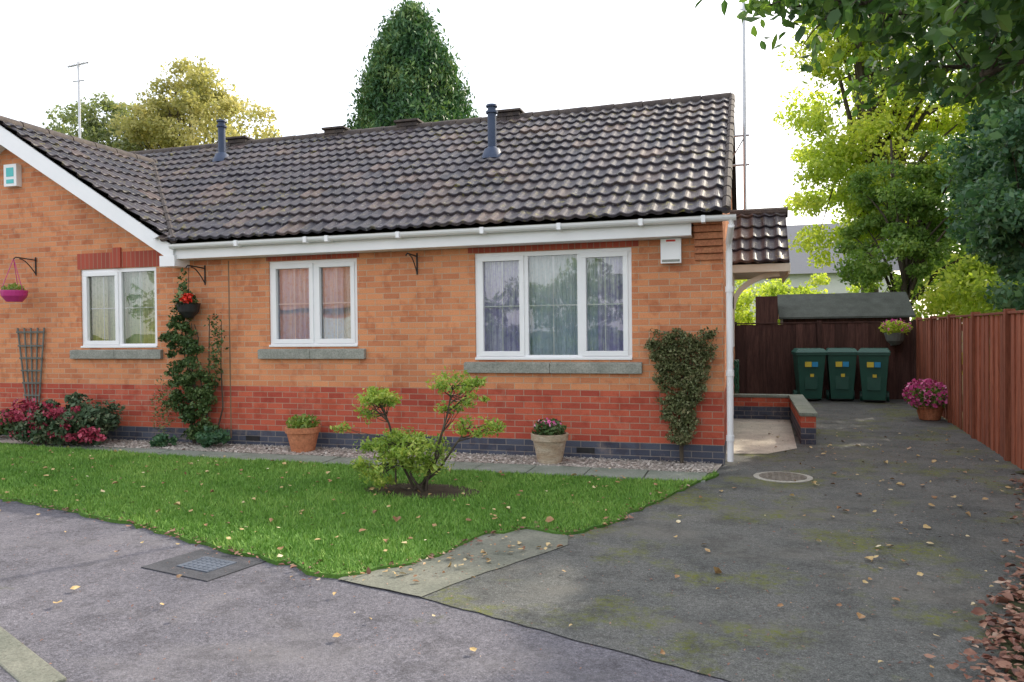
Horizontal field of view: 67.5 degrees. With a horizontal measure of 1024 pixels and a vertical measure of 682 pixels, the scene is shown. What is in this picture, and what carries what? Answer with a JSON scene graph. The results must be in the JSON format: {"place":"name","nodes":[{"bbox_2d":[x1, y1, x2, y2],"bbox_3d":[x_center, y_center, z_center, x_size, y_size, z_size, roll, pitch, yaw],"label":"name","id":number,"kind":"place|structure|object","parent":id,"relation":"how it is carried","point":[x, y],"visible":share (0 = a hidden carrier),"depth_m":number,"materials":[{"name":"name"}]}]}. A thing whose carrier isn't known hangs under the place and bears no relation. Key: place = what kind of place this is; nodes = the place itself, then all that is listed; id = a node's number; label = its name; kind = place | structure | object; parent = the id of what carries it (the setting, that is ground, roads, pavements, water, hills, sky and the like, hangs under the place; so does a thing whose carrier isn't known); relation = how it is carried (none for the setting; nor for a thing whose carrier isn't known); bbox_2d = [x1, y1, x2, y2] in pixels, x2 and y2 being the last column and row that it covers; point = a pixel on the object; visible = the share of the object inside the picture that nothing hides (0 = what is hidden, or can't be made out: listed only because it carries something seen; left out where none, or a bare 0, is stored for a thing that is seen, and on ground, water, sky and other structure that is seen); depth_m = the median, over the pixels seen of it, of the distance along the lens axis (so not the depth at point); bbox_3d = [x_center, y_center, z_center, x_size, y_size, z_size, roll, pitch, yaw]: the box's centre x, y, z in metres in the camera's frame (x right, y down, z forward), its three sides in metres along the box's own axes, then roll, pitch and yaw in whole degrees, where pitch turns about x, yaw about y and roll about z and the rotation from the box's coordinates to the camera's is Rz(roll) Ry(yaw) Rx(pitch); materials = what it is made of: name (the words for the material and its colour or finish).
{"place":"outdoors","nodes":[
{"label":"outdoors","id":0,"kind":"place"},
{"bbox_2d":[0,666,17,681],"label":"pavement","id":1,"kind":"structure","parent":0,"point":[5,676],"depth_m":3.31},
{"bbox_2d":[62,61,93,137],"bbox_3d":[-11.235,-4.462,19.943,0.702,5.600,0.401,0,1,17],"label":"tv aerial","id":2,"kind":"object","parent":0,"point":[78,66],"visible":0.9,"depth_m":19.90,"materials":[{"name":"metal"}]},
{"bbox_2d":[0,442,718,579],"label":"lawn","id":3,"kind":"structure","parent":0,"point":[332,574],"depth_m":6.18,"materials":[{"name":"green plant"}]},
{"bbox_2d":[364,483,479,497],"bbox_3d":[-0.832,1.369,7.031,1.128,0.001,0.617,0,1,17],"label":"soil bed","id":4,"kind":"object","parent":3,"relation":"on","point":[440,489],"visible":0.68,"depth_m":7.00,"materials":[{"name":"brown soil"}]},
{"bbox_2d":[330,366,505,490],"bbox_3d":[-0.883,0.804,6.985,1.737,1.173,0.738,0,1,17],"label":"azalea bush","id":5,"kind":"object","parent":4,"relation":"on","point":[397,443],"visible":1,"depth_m":6.91,"materials":[{"name":"green plant"}]},
{"bbox_2d":[0,435,721,472],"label":"gravel strip","id":6,"kind":"object","parent":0,"point":[4,438],"visible":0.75,"depth_m":8.92,"materials":[{"name":"grey gravel"}]},
{"bbox_2d":[0,443,730,681],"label":"road","id":7,"kind":"structure","parent":0,"point":[123,635],"depth_m":3.88,"materials":[{"name":"grey asphalt"}]},
{"bbox_2d":[0,626,66,681],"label":"pavement kerb","id":8,"kind":"structure","parent":7,"relation":"on","point":[20,661],"depth_m":3.43,"materials":[{"name":"concrete"}]},
{"bbox_2d":[141,549,265,581],"bbox_3d":[-1.982,1.432,4.929,0.624,0.014,0.451,0,1,29],"label":"drain cover","id":9,"kind":"object","parent":7,"relation":"on","point":[211,565],"visible":1,"depth_m":4.89,"materials":[{"name":"metal"}]},
{"bbox_2d":[2,508,996,681],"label":"road grit","id":10,"kind":"object","parent":7,"relation":"on","point":[466,604],"visible":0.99,"depth_m":3.98,"materials":[{"name":"plant"}]},
{"bbox_2d":[28,443,707,481],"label":"paving slabs","id":11,"kind":"structure","parent":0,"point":[589,471],"depth_m":8.28,"materials":[{"name":"grey concrete"}]},
{"bbox_2d":[87,114,736,243],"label":"slope","id":12,"kind":"structure","parent":0,"point":[519,222],"depth_m":15.19,"materials":[{"name":"tile"}]},
{"bbox_2d":[0,0,971,320],"label":"sky","id":13,"kind":"structure","parent":0,"point":[299,59],"materials":[{"name":"white"}]},
{"bbox_2d":[415,398,1023,681],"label":"driveway","id":14,"kind":"structure","parent":0,"point":[644,541],"depth_m":4.72,"materials":[{"name":"grey asphalt"}]},
{"bbox_2d":[339,529,567,596],"bbox_3d":[-0.312,1.409,5.085,0.839,0.001,1.700,0,1,40],"label":"concrete pad","id":15,"kind":"object","parent":14,"relation":"on","point":[530,539],"visible":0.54,"depth_m":4.86,"materials":[{"name":"grey concrete"}]},
{"bbox_2d":[333,534,584,594],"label":"pad leaves","id":16,"kind":"object","parent":15,"relation":"on","point":[523,548],"visible":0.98,"depth_m":4.91,"materials":[{"name":"brown plant"}]},
{"bbox_2d":[0,428,1022,676],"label":"fallen leaves","id":17,"kind":"object","parent":14,"relation":"on","point":[550,518],"visible":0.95,"depth_m":6.08,"materials":[{"name":"brown plant"}]},
{"bbox_2d":[734,359,738,393],"bbox_3d":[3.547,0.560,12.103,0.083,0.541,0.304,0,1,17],"label":"wheelie bin","id":18,"kind":"object","parent":14,"relation":"on","point":[736,378],"visible":0.99,"depth_m":11.99,"materials":[{"name":"green plastic"}]},
{"bbox_2d":[733,418,796,453],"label":"side path","id":19,"kind":"structure","parent":14,"relation":"on","point":[752,434],"depth_m":10.42,"materials":[{"name":"concrete"}]},
{"bbox_2d":[733,394,817,444],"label":"wall","id":20,"kind":"structure","parent":14,"relation":"on","point":[799,412],"depth_m":12.30,"materials":[{"name":"red brick"}]},
{"bbox_2d":[753,471,812,482],"bbox_3d":[2.680,1.341,7.579,0.560,0.018,0.560,0,1,17],"label":"manhole cover","id":21,"kind":"object","parent":14,"relation":"on","point":[783,477],"visible":1,"depth_m":7.52,"materials":[{"name":"grey metal"}]},
{"bbox_2d":[791,348,826,399],"bbox_3d":[6.005,0.681,15.501,0.585,1.065,0.726,0,1,12],"label":"wheelie bin","id":22,"kind":"object","parent":14,"relation":"on","point":[809,364],"visible":0.9,"depth_m":15.22,"materials":[{"name":"green plastic"}]},
{"bbox_2d":[826,348,857,399],"bbox_3d":[6.619,0.675,15.416,0.585,1.065,0.726,0,1,19],"label":"wheelie bin","id":23,"kind":"object","parent":14,"relation":"on","point":[841,366],"visible":0.96,"depth_m":15.14,"materials":[{"name":"green plastic"}]},
{"bbox_2d":[710,403,1023,680],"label":"twig debris","id":24,"kind":"object","parent":14,"relation":"on","point":[881,512],"visible":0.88,"depth_m":6.22,"materials":[{"name":"brown plant"}]},
{"bbox_2d":[857,348,890,401],"bbox_3d":[7.117,0.675,15.052,0.585,1.065,0.726,0,1,26],"label":"wheelie bin","id":25,"kind":"object","parent":14,"relation":"on","point":[873,363],"visible":1,"depth_m":14.79,"materials":[{"name":"green plastic"}]},
{"bbox_2d":[902,378,947,419],"bbox_3d":[6.528,0.911,12.041,0.745,0.655,0.677,0,1,17],"label":"flower tub","id":26,"kind":"object","parent":14,"relation":"on","point":[928,404],"visible":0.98,"depth_m":11.95,"materials":[{"name":"ceramic"}]},
{"bbox_2d":[755,292,915,324],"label":"garden shed","id":27,"kind":"structure","parent":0,"point":[852,307],"depth_m":17.38,"materials":[{"name":"wood"}]},
{"bbox_2d":[944,395,981,442],"bbox_3d":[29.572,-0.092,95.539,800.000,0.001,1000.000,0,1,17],"label":"ground","id":28,"kind":"structure","parent":0,"point":[962,415],"depth_m":12.54,"materials":[{"name":"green plant"}]},
{"bbox_2d":[42,92,161,151],"bbox_3d":[-15.572,-4.075,29.260,5.730,10.696,3.461,0,1,17],"label":"birch tree","id":29,"kind":"object","parent":28,"relation":"on","point":[94,131],"visible":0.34,"depth_m":28.51,"materials":[{"name":"green plant"}]},
{"bbox_2d":[104,55,281,150],"bbox_3d":[-11.457,-4.480,27.851,7.860,11.458,4.834,0,1,17],"label":"autumn tree","id":30,"kind":"object","parent":28,"relation":"on","point":[173,116],"visible":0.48,"depth_m":26.71,"materials":[{"name":"yellow plant"}]},
{"bbox_2d":[0,149,734,465],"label":"walls","id":31,"kind":"structure","parent":28,"relation":"on","point":[415,331],"depth_m":9.58,"materials":[{"name":"orange brick"}]},
{"bbox_2d":[3,164,21,187],"bbox_3d":[-7.280,-2.408,11.166,0.240,0.320,0.094,0,1,17],"label":"alarm box","id":32,"kind":"object","parent":31,"relation":"attached to","point":[12,175],"visible":1,"depth_m":11.12,"materials":[{"name":"white plastic"}]},
{"bbox_2d":[13,257,36,274],"bbox_3d":[-6.972,-1.079,10.966,0.022,0.260,0.338,0,1,23],"label":"wall bracket","id":33,"kind":"object","parent":31,"relation":"attached to","point":[21,258],"depth_m":11.04,"materials":[{"name":"black metal"}]},
{"bbox_2d":[0,259,27,301],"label":"hanging planter","id":34,"kind":"object","parent":33,"relation":"hanging from","point":[14,292],"visible":1,"depth_m":10.77,"materials":[{"name":"plastic"}]},
{"bbox_2d":[16,328,44,412],"bbox_3d":[-6.987,0.429,11.135,0.526,1.240,0.025,0,1,17],"label":"trellis","id":35,"kind":"object","parent":31,"relation":"attached to","point":[26,358],"visible":0.88,"depth_m":11.13,"materials":[{"name":"wood"}]},
{"bbox_2d":[0,125,189,267],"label":"bargeboards","id":36,"kind":"object","parent":31,"relation":"attached to","point":[39,161],"visible":0.95,"depth_m":10.46,"materials":[{"name":"white plastic"}]},
{"bbox_2d":[90,276,108,340],"bbox_3d":[-5.923,-0.450,10.964,0.389,1.190,0.044,0,1,17],"label":"curtain","id":37,"kind":"object","parent":31,"relation":"hanging from","point":[96,315],"visible":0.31,"depth_m":10.96,"materials":[{"name":"beige fabric"}]},
{"bbox_2d":[81,267,156,347],"bbox_3d":[-5.488,-0.462,10.730,1.317,1.110,0.110,0,1,17],"label":"frame","id":38,"kind":"object","parent":31,"relation":"attached to","point":[118,274],"visible":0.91,"depth_m":10.73,"materials":[{"name":"white plastic"}]},
{"bbox_2d":[142,271,154,342],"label":"curtain","id":39,"kind":"object","parent":31,"relation":"hanging from","point":[148,313],"visible":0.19,"depth_m":10.70,"materials":[{"name":"beige fabric"}]},
{"bbox_2d":[185,265,205,284],"bbox_3d":[-4.170,-0.878,10.103,0.022,0.260,0.338,0,1,23],"label":"wall bracket","id":40,"kind":"object","parent":31,"relation":"attached to","point":[204,280],"depth_m":10.22,"materials":[{"name":"black metal"}]},
{"bbox_2d":[169,267,200,317],"bbox_3d":[-4.303,-0.643,10.122,0.373,0.671,0.347,0,1,17],"label":"hanging basket","id":41,"kind":"object","parent":40,"relation":"hanging from","point":[187,304],"visible":1,"depth_m":10.04,"materials":[{"name":"black plastic"}]},
{"bbox_2d":[228,261,231,437],"bbox_3d":[-3.742,0.111,10.167,0.018,2.350,0.013,0,1,17],"label":"movement joint","id":42,"kind":"object","parent":31,"relation":"attached to","point":[229,351],"visible":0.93,"depth_m":10.16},
{"bbox_2d":[278,268,309,338],"bbox_3d":[-2.875,-0.471,10.021,0.558,1.190,0.044,0,1,17],"label":"curtain","id":43,"kind":"object","parent":31,"relation":"hanging from","point":[286,296],"visible":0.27,"depth_m":10.01,"materials":[{"name":"fabric"}]},
{"bbox_2d":[269,258,357,346],"bbox_3d":[-2.539,-0.482,9.818,1.282,1.110,0.110,0,1,17],"label":"frame","id":44,"kind":"object","parent":31,"relation":"attached to","point":[315,303],"visible":0.97,"depth_m":9.79,"materials":[{"name":"white plastic"}]},
{"bbox_2d":[322,267,343,338],"bbox_3d":[-2.296,-0.475,9.842,0.320,1.190,0.044,0,1,17],"label":"curtain","id":45,"kind":"object","parent":44,"relation":"hanging from","point":[329,310],"visible":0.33,"depth_m":9.84,"materials":[{"name":"white fabric"}]},
{"bbox_2d":[70,348,642,373],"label":"sills","id":46,"kind":"structure","parent":31,"relation":"attached to","point":[552,367],"depth_m":9.12,"materials":[{"name":"concrete"}]},
{"bbox_2d":[77,240,638,269],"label":"lintels","id":47,"kind":"object","parent":31,"relation":"attached to","point":[116,257],"visible":0.73,"depth_m":9.95,"materials":[{"name":"red brick"}]},
{"bbox_2d":[84,96,728,241],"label":"roof","id":48,"kind":"structure","parent":31,"relation":"on","point":[657,159],"depth_m":10.41,"materials":[{"name":"tile"}]},
{"bbox_2d":[12,133,88,184],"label":"verge","id":49,"kind":"structure","parent":48,"relation":"attached to","point":[58,163],"depth_m":12.46,"materials":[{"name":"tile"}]},
{"bbox_2d":[0,120,182,241],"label":"gable roof slope","id":50,"kind":"structure","parent":48,"relation":"attached to","point":[126,181],"depth_m":11.28,"materials":[{"name":"tile"}]},
{"bbox_2d":[152,162,176,243],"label":"valley tiles","id":51,"kind":"object","parent":48,"relation":"on","point":[169,225],"visible":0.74,"depth_m":11.30,"materials":[{"name":"grey tile"}]},
{"bbox_2d":[212,119,228,161],"bbox_3d":[-5.042,-3.414,13.312,0.440,0.836,0.387,0,1,17],"label":"flue pipe","id":52,"kind":"object","parent":48,"relation":"attached to","point":[221,154],"visible":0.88,"depth_m":13.25,"materials":[{"name":"grey metal"}]},
{"bbox_2d":[0,92,734,213],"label":"ridge tiles","id":53,"kind":"object","parent":48,"relation":"on","point":[727,178],"visible":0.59,"depth_m":12.12,"materials":[{"name":"tile"}]},
{"bbox_2d":[226,108,524,143],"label":"ridge vents","id":54,"kind":"object","parent":53,"relation":"on","point":[405,122],"visible":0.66,"depth_m":12.98,"materials":[{"name":"tile"}]},
{"bbox_2d":[482,103,501,157],"bbox_3d":[-0.284,-2.924,10.916,0.440,0.876,0.387,0,1,17],"label":"flue pipe","id":55,"kind":"object","parent":48,"relation":"attached to","point":[492,150],"visible":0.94,"depth_m":10.86,"materials":[{"name":"grey metal"}]},
{"bbox_2d":[405,253,417,273],"bbox_3d":[-1.207,-0.939,9.227,0.022,0.260,0.258,0,1,25],"label":"wall bracket","id":56,"kind":"object","parent":31,"relation":"attached to","point":[416,256],"depth_m":9.32,"materials":[{"name":"black metal"}]},
{"bbox_2d":[246,436,594,452],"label":"air bricks","id":57,"kind":"object","parent":31,"relation":"attached to","point":[578,449],"visible":0.67,"depth_m":8.78,"materials":[{"name":"black metal"}]},
{"bbox_2d":[174,223,692,260],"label":"fascia","id":58,"kind":"structure","parent":31,"relation":"attached to","point":[621,233],"depth_m":8.99,"materials":[{"name":"white plastic"}]},
{"bbox_2d":[168,214,735,461],"bbox_3d":[-1.029,0.013,9.122,7.120,2.614,0.355,0,1,17],"label":"gutter","id":59,"kind":"object","parent":58,"relation":"attached to","point":[702,219],"visible":1,"depth_m":8.34,"materials":[{"name":"white plastic"}]},
{"bbox_2d":[484,261,519,350],"bbox_3d":[-0.144,-0.403,9.178,0.580,1.345,0.044,0,1,17],"label":"curtain","id":60,"kind":"object","parent":31,"relation":"hanging from","point":[493,297],"visible":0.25,"depth_m":9.17,"materials":[{"name":"white fabric"}]},
{"bbox_2d":[475,247,631,359],"bbox_3d":[0.461,-0.416,8.890,1.867,1.265,0.110,0,1,17],"label":"frame","id":61,"kind":"object","parent":31,"relation":"attached to","point":[524,305],"visible":0.96,"depth_m":8.88,"materials":[{"name":"white plastic"}]},
{"bbox_2d":[597,257,622,350],"bbox_3d":[1.185,-0.412,8.766,0.411,1.345,0.044,0,1,17],"label":"curtain","id":62,"kind":"object","parent":31,"relation":"hanging from","point":[614,294],"visible":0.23,"depth_m":8.78,"materials":[{"name":"white fabric"}]},
{"bbox_2d":[660,238,681,263],"bbox_3d":[1.744,-0.986,8.396,0.220,0.270,0.095,0,1,17],"label":"alarm box","id":63,"kind":"object","parent":31,"relation":"attached to","point":[671,250],"visible":1,"depth_m":8.36,"materials":[{"name":"white plastic"}]},
{"bbox_2d":[693,221,722,260],"bbox_3d":[2.107,-1.094,8.218,0.300,0.436,0.260,0,1,17],"label":"corbel","id":64,"kind":"object","parent":31,"relation":"attached to","point":[708,237],"visible":0.93,"depth_m":8.22,"materials":[{"name":"brick"}]},
{"bbox_2d":[733,320,734,414],"bbox_3d":[3.302,0.141,11.491,0.060,2.000,0.900,0,1,17],"label":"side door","id":65,"kind":"structure","parent":31,"relation":"attached to","point":[733,364],"depth_m":11.72,"materials":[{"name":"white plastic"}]},
{"bbox_2d":[732,2,748,209],"bbox_3d":[2.979,-4.043,10.527,1.400,4.500,0.340,0,1,17],"label":"tv aerial","id":66,"kind":"object","parent":31,"relation":"attached to","point":[745,164],"visible":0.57,"depth_m":10.47,"materials":[{"name":"metal"}]},
{"bbox_2d":[732,263,789,319],"bbox_3d":[3.661,-0.686,11.382,0.800,0.750,2.070,0,1,17],"label":"porch bracket","id":67,"kind":"object","parent":31,"relation":"attached to","point":[753,273],"visible":0.83,"depth_m":10.49,"materials":[{"name":"beige wood"}]},
{"bbox_2d":[730,207,789,264],"bbox_3d":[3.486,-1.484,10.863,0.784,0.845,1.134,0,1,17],"label":"porch roof","id":68,"kind":"structure","parent":67,"relation":"on","point":[761,238],"depth_m":10.77,"materials":[{"name":"tile"}]},
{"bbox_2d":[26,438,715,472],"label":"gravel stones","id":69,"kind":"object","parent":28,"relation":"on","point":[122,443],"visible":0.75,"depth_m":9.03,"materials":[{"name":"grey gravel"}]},
{"bbox_2d":[0,391,124,445],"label":"hydrangea shrub","id":70,"kind":"object","parent":69,"relation":"on","point":[76,420],"visible":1,"depth_m":10.14,"materials":[{"name":"green plant"}]},
{"bbox_2d":[149,305,230,447],"bbox_3d":[-4.272,0.448,10.041,1.308,1.943,0.572,0,1,17],"label":"climbing rose","id":71,"kind":"object","parent":69,"relation":"on","point":[206,432],"visible":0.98,"depth_m":10.09,"materials":[{"name":"green plant"}]},
{"bbox_2d":[284,414,320,452],"bbox_3d":[-2.598,1.135,9.512,0.469,0.475,0.441,0,1,17],"label":"terracotta pot","id":72,"kind":"object","parent":69,"relation":"on","point":[302,433],"visible":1,"depth_m":9.38,"materials":[{"name":"orange ceramic"}]},
{"bbox_2d":[531,418,568,464],"bbox_3d":[0.418,1.102,8.497,0.420,0.502,0.426,0,1,17],"label":"stone pot","id":73,"kind":"object","parent":69,"relation":"on","point":[549,439],"visible":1,"depth_m":8.37,"materials":[{"name":"beige stone"}]},
{"bbox_2d":[644,326,718,463],"bbox_3d":[1.839,0.596,8.332,0.810,1.511,0.245,0,1,17],"label":"climbing plant","id":74,"kind":"object","parent":69,"relation":"on","point":[680,403],"visible":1,"depth_m":8.30,"materials":[{"name":"green plant"}]},
{"bbox_2d":[344,0,478,129],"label":"conifer tree","id":75,"kind":"object","parent":28,"relation":"on","point":[411,68],"visible":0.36,"depth_m":23.76,"materials":[{"name":"green plant"}]},
{"bbox_2d":[735,322,736,393],"bbox_3d":[4.537,0.413,15.663,0.100,1.621,1.799,0,1,17],"label":"wooden fence","id":76,"kind":"object","parent":28,"relation":"on","point":[735,342],"visible":0.07,"depth_m":16.42,"materials":[{"name":"brown wood"}]},
{"bbox_2d":[734,273,891,321],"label":"walls","id":77,"kind":"structure","parent":28,"relation":"on","point":[833,286],"depth_m":34.46,"materials":[{"name":"white paint"}]},
{"bbox_2d":[787,223,899,273],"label":"roof","id":78,"kind":"structure","parent":77,"relation":"on","point":[799,263],"depth_m":35.13,"materials":[{"name":"stone"}]},
{"bbox_2d":[737,319,915,399],"bbox_3d":[6.481,0.388,15.956,3.549,1.621,0.100,0,1,17],"label":"wooden fence","id":79,"kind":"object","parent":28,"relation":"on","point":[765,358],"visible":0.46,"depth_m":16.07,"materials":[{"name":"brown wood"}]},
{"bbox_2d":[879,318,912,345],"bbox_3d":[7.634,-0.180,15.254,0.576,0.548,0.562,-1,1,-13],"label":"hanging basket","id":80,"kind":"object","parent":79,"relation":"hanging from","point":[894,335],"visible":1,"depth_m":15.15,"materials":[{"name":"green plant"}]},
{"bbox_2d":[734,253,1023,324],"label":"background hedge","id":81,"kind":"object","parent":28,"relation":"on","point":[970,277],"visible":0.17,"depth_m":17.45,"materials":[{"name":"green plant"}]},
{"bbox_2d":[773,4,987,292],"bbox_3d":[12.098,-5.913,21.579,9.028,13.972,5.447,0,1,17],"label":"yellow green tree","id":82,"kind":"object","parent":28,"relation":"on","point":[868,130],"visible":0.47,"depth_m":21.20,"materials":[{"name":"green plant"}]},
{"bbox_2d":[832,129,1004,320],"bbox_3d":[10.426,-2.043,18.804,4.888,6.321,3.597,0,1,39],"label":"green tree","id":83,"kind":"object","parent":28,"relation":"on","point":[912,249],"visible":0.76,"depth_m":18.84,"materials":[{"name":"green plant"}]},
{"bbox_2d":[891,163,1023,320],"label":"distant trees","id":84,"kind":"object","parent":28,"relation":"on","point":[961,251],"visible":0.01,"depth_m":34.10,"materials":[{"name":"green plant"}]},
{"bbox_2d":[912,13,1022,300],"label":"dark green tree","id":85,"kind":"object","parent":28,"relation":"on","point":[962,164],"visible":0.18,"depth_m":13.37,"materials":[{"name":"green plant"}]},
{"bbox_2d":[915,309,1023,469],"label":"wooden fence","id":86,"kind":"object","parent":28,"relation":"on","point":[976,360],"visible":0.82,"depth_m":9.66,"materials":[{"name":"brown wood"}]},
{"bbox_2d":[955,34,1023,314],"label":"laurel tree","id":87,"kind":"object","parent":28,"relation":"on","point":[994,222],"visible":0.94,"depth_m":10.73,"materials":[{"name":"green plant"}]},
{"bbox_3d":[-5.154,-0.330,11.807,1.917,1.610,2.080,0,1,17],"label":"room","id":88,"kind":"object","parent":28,"relation":"on","visible":0},
{"bbox_2d":[108,272,143,343],"bbox_3d":[-5.448,-0.454,10.860,1.357,1.190,0.024,0,1,17],"label":"net curtain","id":89,"kind":"object","parent":88,"relation":"hanging from","point":[132,289],"visible":0.16,"depth_m":10.84,"materials":[{"name":"white fabric"}]},
{"bbox_3d":[-2.205,-0.350,10.894,1.882,1.610,2.080,0,1,17],"label":"room","id":90,"kind":"object","parent":28,"relation":"on","visible":0},
{"bbox_2d":[321,267,350,338],"bbox_3d":[-2.499,-0.474,9.947,1.322,1.190,0.024,0,1,17],"label":"net curtain","id":91,"kind":"object","parent":90,"relation":"hanging from","point":[347,306],"visible":0.15,"depth_m":9.83,"materials":[{"name":"white fabric"}]},
{"bbox_3d":[0.795,-0.283,9.967,2.467,1.765,2.080,0,1,17],"label":"room","id":92,"kind":"object","parent":28,"relation":"on","visible":0},
{"bbox_2d":[529,255,597,354],"bbox_3d":[0.501,-0.408,9.020,1.907,1.345,0.024,0,1,17],"label":"net curtain","id":93,"kind":"object","parent":92,"relation":"hanging from","point":[565,317],"visible":0.16,"depth_m":9.00,"materials":[{"name":"white fabric"}]},
{"bbox_2d":[1000,470,1023,681],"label":"verge","id":94,"kind":"structure","parent":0,"point":[1007,644],"depth_m":3.52,"materials":[{"name":"soil"}]},
{"bbox_2d":[694,0,1023,125],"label":"overhanging tree","id":95,"kind":"object","parent":94,"relation":"on","point":[1001,62],"visible":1,"depth_m":4.91,"materials":[{"name":"green plant"}]},
{"bbox_2d":[923,473,1023,681],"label":"leaf litter","id":96,"kind":"object","parent":94,"relation":"on","point":[1002,661],"visible":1,"depth_m":3.58,"materials":[{"name":"brown plant"}]}
]}

